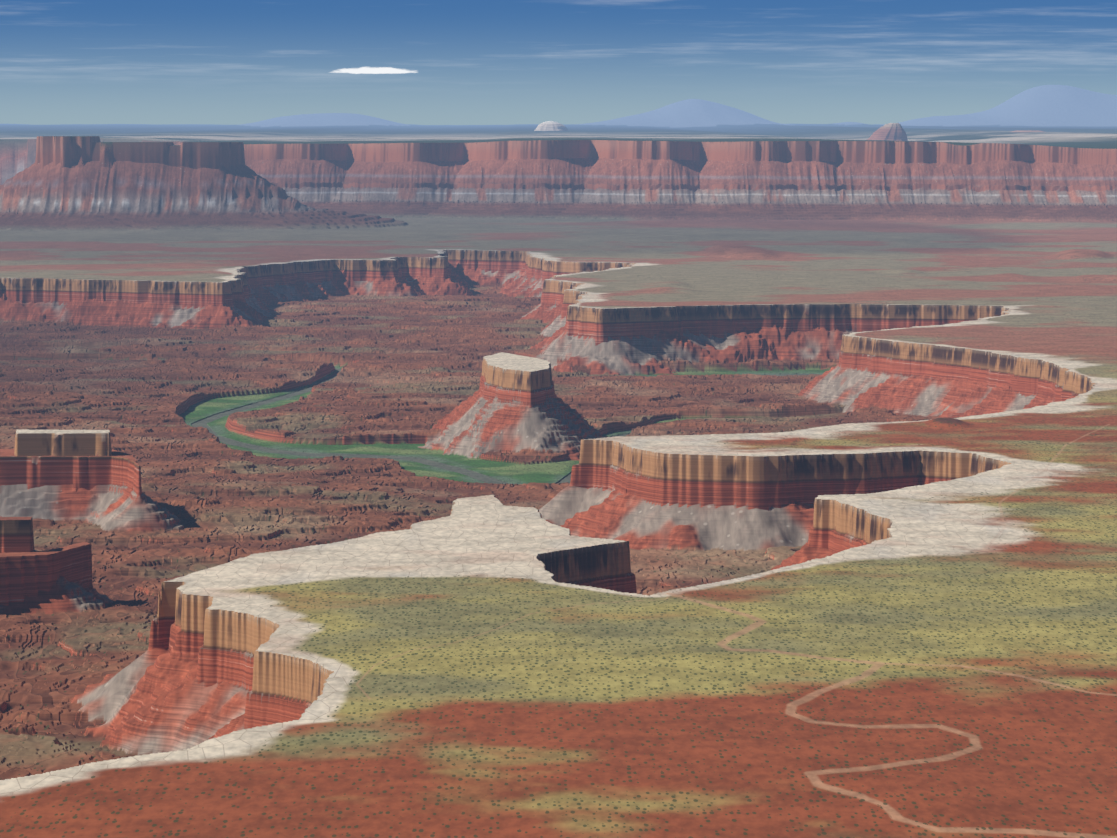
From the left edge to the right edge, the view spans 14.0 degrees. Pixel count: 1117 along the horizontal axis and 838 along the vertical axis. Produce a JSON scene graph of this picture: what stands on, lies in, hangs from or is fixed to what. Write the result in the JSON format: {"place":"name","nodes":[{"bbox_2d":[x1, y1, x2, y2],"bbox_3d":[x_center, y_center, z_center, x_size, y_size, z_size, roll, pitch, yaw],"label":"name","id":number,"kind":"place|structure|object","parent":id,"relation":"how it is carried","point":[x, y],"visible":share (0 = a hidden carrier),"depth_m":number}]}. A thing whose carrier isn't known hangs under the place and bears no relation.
{"place":"outdoors","nodes":[
{"label":"outdoors","id":0,"kind":"place"},
{"bbox_2d":[0,85,1116,837],"bbox_3d":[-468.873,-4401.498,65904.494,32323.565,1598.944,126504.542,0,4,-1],"label":"canyon terrain","id":1,"kind":"structure","parent":0,"point":[694,469],"depth_m":7216.72},
{"bbox_2d":[534,121,567,130],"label":"slickrock dome","id":2,"kind":"structure","parent":1,"relation":"on","point":[550,126],"depth_m":51782.14},
{"bbox_2d":[867,123,907,140],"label":"cleopatras chair","id":3,"kind":"object","parent":1,"relation":"on","point":[893,131],"visible":0.92,"depth_m":40721.18},
{"bbox_2d":[1012,130,1043,131],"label":"knoll","id":4,"kind":"structure","parent":1,"relation":"on","point":[1027,131],"depth_m":46567.96},
{"bbox_2d":[0,0,1116,124],"label":"sky","id":5,"kind":"structure","parent":0,"point":[157,62]},
{"bbox_2d":[330,0,1062,73],"bbox_3d":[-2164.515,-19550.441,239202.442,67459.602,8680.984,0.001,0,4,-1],"label":"cloud","id":6,"kind":"structure","parent":0,"point":[375,70],"depth_m":239202.97}
]}

